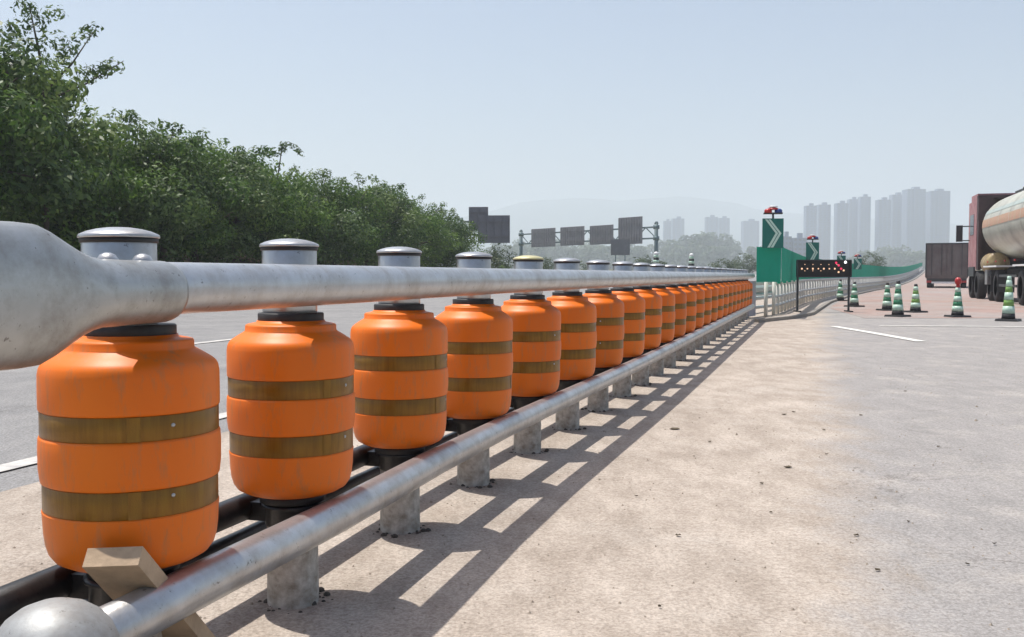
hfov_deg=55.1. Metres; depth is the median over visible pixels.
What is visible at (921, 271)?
carriageway
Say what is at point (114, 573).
wooden board
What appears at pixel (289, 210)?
bank tree
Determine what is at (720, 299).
roller drum
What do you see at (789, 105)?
sky
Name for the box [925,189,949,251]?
tower block
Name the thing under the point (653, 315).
roller drum
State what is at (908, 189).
windows
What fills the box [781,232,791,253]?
tower block
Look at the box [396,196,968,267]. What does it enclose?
mountains
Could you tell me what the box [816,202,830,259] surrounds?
tower block
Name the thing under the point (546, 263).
bush
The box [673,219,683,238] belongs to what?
windows
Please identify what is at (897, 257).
woods
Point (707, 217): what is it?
windows
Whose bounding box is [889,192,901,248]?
tower block
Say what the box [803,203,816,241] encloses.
tower block
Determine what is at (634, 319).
roller drum
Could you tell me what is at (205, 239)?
bank tree
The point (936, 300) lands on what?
red surfacing
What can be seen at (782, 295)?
guardrail
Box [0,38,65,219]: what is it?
bank tree
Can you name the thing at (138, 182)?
bank tree
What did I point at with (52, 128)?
bank tree
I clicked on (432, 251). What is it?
bank tree
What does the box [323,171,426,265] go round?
bank tree
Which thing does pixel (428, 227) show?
bank tree
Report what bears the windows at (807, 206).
in the tower block at (810, 221)
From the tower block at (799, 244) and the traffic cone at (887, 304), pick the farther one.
the tower block at (799, 244)
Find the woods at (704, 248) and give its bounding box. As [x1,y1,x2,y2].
[484,231,760,268]
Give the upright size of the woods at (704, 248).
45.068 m
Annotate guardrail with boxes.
[747,266,921,317]
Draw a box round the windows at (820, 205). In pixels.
[819,205,829,259]
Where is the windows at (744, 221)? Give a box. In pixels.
[744,221,758,257]
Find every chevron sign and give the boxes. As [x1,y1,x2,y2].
[762,206,783,247]
[806,235,818,259]
[837,251,845,259]
[853,254,861,268]
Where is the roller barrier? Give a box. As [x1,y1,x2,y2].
[0,221,754,636]
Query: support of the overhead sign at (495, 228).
on the ground
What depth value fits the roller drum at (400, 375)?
3.29 m
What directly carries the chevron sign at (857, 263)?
attached to the anti glare fence
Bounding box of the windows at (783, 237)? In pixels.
[783,237,790,248]
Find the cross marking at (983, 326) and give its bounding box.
[880,325,1023,326]
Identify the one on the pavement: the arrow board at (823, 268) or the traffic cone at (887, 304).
the arrow board at (823, 268)
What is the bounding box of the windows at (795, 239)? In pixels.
[794,238,805,254]
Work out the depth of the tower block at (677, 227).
1597.72 m
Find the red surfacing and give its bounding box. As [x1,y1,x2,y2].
[829,270,1023,317]
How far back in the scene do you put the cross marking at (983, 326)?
16.72 m
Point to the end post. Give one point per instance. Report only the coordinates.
(62, 617)
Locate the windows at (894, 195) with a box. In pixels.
[893,195,900,247]
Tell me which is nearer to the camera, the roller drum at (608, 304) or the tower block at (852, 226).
the roller drum at (608, 304)
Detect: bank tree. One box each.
[0,21,132,232]
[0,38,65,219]
[0,43,133,251]
[0,80,182,250]
[29,107,235,261]
[99,124,259,261]
[132,128,279,262]
[183,138,320,262]
[208,146,337,263]
[242,163,376,264]
[284,177,391,265]
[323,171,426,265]
[352,178,438,265]
[372,190,463,266]
[413,203,479,267]
[421,215,487,267]
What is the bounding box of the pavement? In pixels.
[0,283,1023,636]
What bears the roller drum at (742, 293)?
on the roller barrier
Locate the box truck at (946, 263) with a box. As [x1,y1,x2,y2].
[925,243,967,287]
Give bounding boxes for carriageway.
[0,269,755,491]
[900,269,924,283]
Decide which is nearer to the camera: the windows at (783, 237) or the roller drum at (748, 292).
the roller drum at (748, 292)
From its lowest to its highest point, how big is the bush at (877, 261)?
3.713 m
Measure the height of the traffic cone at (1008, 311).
0.860 m
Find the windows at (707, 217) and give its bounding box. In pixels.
[707,217,716,232]
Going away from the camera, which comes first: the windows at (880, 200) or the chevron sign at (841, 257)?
the chevron sign at (841, 257)
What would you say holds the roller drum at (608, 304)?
on the roller barrier
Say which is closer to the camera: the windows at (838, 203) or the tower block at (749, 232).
the windows at (838, 203)
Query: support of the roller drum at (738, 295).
on the roller barrier
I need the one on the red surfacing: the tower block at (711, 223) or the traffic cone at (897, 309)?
the traffic cone at (897, 309)
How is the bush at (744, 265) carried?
on the ground
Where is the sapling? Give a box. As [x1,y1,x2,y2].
[4,0,124,230]
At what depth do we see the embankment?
41.60 m
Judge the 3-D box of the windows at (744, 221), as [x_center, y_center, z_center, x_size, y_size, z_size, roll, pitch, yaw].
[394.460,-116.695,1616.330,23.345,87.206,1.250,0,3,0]
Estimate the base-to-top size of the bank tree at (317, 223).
5.433 m
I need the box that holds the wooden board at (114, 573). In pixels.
[82,546,214,636]
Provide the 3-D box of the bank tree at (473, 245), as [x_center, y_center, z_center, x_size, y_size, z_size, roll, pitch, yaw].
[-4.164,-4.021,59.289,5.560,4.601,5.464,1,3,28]
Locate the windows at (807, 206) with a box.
[807,206,815,241]
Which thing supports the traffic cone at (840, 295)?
on the pavement
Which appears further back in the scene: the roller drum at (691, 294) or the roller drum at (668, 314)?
the roller drum at (691, 294)
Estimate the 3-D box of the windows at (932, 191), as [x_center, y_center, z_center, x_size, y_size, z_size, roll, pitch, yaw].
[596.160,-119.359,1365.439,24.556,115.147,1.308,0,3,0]
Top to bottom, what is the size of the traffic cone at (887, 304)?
0.690 m
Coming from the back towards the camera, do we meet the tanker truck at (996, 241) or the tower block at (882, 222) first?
the tower block at (882, 222)
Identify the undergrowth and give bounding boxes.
[205,256,506,267]
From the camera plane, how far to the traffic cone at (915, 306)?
22.93 m
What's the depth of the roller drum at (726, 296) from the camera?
13.91 m
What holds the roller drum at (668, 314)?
on the roller barrier
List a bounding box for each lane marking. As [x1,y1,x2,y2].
[194,339,230,343]
[831,326,922,340]
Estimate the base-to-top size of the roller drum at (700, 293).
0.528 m
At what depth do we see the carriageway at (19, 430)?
8.96 m
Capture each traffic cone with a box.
[653,252,658,263]
[836,279,846,300]
[844,282,864,306]
[876,283,891,310]
[884,281,910,316]
[904,284,927,312]
[944,277,970,316]
[995,276,1021,321]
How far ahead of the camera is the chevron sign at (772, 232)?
19.90 m
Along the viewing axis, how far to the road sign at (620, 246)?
124.68 m
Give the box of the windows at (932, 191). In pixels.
[931,191,949,242]
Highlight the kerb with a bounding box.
[754,271,924,322]
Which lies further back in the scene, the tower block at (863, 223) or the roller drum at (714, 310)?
the tower block at (863, 223)
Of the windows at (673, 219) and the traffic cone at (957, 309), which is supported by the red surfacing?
the traffic cone at (957, 309)
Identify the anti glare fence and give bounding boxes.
[756,247,921,283]
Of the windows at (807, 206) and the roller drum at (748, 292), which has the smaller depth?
the roller drum at (748, 292)
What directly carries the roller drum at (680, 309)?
on the roller barrier
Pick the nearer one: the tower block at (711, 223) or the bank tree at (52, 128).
the bank tree at (52, 128)
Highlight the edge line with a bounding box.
[0,412,226,471]
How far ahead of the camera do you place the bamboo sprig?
39.22 m
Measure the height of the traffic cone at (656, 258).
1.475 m
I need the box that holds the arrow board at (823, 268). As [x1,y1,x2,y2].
[793,260,852,311]
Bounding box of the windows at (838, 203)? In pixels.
[837,203,847,258]
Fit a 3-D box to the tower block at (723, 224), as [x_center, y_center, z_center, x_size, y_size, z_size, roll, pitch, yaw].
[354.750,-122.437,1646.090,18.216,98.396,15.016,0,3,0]
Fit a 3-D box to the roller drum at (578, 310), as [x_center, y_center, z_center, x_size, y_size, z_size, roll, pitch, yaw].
[0.322,0.109,5.698,0.341,0.528,0.341,-2,3,-36]
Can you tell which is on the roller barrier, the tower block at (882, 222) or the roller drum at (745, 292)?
the roller drum at (745, 292)
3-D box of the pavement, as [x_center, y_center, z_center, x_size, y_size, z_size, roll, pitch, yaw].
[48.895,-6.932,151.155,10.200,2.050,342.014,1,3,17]
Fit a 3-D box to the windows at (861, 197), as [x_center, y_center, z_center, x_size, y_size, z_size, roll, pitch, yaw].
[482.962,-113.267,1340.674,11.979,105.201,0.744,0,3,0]
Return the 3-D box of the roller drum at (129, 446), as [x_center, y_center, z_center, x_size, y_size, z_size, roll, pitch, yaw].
[-0.791,0.269,2.041,0.356,0.516,0.356,0,2,0]
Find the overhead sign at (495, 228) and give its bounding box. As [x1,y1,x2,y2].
[462,207,509,242]
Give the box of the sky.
[0,0,1023,224]
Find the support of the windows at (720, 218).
in the tower block at (723, 224)
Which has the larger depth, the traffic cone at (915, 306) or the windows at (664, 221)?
the windows at (664, 221)
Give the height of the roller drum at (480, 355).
0.528 m
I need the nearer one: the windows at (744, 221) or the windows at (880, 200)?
the windows at (880, 200)
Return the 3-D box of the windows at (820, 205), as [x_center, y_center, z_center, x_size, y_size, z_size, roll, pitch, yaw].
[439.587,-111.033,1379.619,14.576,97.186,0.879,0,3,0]
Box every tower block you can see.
[663,219,670,243]
[671,216,683,243]
[704,215,717,238]
[718,216,729,239]
[741,219,758,268]
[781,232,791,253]
[792,233,806,256]
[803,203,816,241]
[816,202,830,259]
[833,201,848,259]
[847,197,857,259]
[857,194,870,251]
[874,197,890,258]
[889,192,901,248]
[901,187,925,253]
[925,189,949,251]
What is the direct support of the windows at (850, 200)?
in the tower block at (852, 226)
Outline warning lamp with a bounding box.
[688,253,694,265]
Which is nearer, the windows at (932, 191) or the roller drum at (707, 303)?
the roller drum at (707, 303)
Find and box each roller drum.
[36,322,220,580]
[226,312,354,506]
[350,304,447,454]
[435,299,512,424]
[501,295,560,400]
[546,292,596,383]
[582,290,623,370]
[610,288,644,360]
[633,287,661,351]
[650,286,674,344]
[665,285,686,339]
[677,284,696,334]
[688,283,704,330]
[697,283,711,326]
[704,282,717,322]
[712,282,723,320]
[716,281,728,317]
[723,281,732,315]
[728,281,736,313]
[732,281,740,311]
[735,280,744,308]
[740,280,747,308]
[743,280,749,307]
[746,280,752,304]
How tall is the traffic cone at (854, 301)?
0.690 m
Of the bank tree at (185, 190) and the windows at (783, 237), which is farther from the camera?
the windows at (783, 237)
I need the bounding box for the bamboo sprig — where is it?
[274,141,304,226]
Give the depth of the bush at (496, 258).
77.36 m
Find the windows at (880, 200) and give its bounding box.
[879,200,889,249]
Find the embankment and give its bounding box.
[80,248,375,265]
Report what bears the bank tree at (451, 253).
on the embankment
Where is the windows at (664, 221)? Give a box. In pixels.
[664,221,670,243]
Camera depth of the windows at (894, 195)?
1387.91 m
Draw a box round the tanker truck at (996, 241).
[956,187,1023,305]
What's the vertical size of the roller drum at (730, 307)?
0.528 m
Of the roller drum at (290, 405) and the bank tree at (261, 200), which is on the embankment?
the bank tree at (261, 200)
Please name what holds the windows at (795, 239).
in the tower block at (799, 244)
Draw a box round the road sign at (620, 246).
[611,239,629,261]
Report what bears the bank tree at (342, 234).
on the embankment
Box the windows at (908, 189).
[907,189,924,251]
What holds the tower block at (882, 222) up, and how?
on the ground
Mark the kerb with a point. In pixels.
(812, 312)
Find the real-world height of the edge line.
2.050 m
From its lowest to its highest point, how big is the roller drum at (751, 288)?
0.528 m
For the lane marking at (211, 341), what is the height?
0.001 m
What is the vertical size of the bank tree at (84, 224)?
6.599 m
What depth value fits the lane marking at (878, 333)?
14.74 m
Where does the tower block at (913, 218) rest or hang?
on the ground
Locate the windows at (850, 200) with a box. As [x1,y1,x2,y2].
[849,200,857,259]
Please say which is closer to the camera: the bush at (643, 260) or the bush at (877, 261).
the bush at (643, 260)
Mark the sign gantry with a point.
(630, 228)
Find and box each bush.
[487,243,516,268]
[543,257,553,268]
[632,255,666,264]
[708,258,743,268]
[723,253,755,272]
[861,252,886,266]
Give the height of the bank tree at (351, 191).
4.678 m
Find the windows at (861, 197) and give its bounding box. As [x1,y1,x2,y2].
[861,197,869,251]
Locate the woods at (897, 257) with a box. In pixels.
[846,244,925,268]
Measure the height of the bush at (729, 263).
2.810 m
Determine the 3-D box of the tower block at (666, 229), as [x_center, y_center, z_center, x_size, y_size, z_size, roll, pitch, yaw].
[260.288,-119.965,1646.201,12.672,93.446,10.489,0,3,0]
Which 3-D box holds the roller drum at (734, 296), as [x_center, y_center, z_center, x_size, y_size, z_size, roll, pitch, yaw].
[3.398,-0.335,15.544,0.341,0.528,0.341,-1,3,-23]
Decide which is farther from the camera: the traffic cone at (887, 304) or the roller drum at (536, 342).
the traffic cone at (887, 304)
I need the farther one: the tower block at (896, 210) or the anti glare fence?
the tower block at (896, 210)
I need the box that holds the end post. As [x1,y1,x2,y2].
[0,597,119,636]
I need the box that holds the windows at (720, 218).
[720,218,728,239]
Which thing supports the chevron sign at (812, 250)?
attached to the anti glare fence
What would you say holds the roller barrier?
on the pavement
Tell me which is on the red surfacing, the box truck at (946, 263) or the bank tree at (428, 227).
the box truck at (946, 263)
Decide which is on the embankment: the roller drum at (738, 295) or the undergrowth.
the undergrowth
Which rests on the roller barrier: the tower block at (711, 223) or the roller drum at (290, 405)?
the roller drum at (290, 405)
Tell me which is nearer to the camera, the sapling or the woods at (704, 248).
the sapling
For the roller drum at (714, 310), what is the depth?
12.39 m
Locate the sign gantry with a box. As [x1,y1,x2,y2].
[519,216,659,255]
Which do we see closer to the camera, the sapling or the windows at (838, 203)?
the sapling

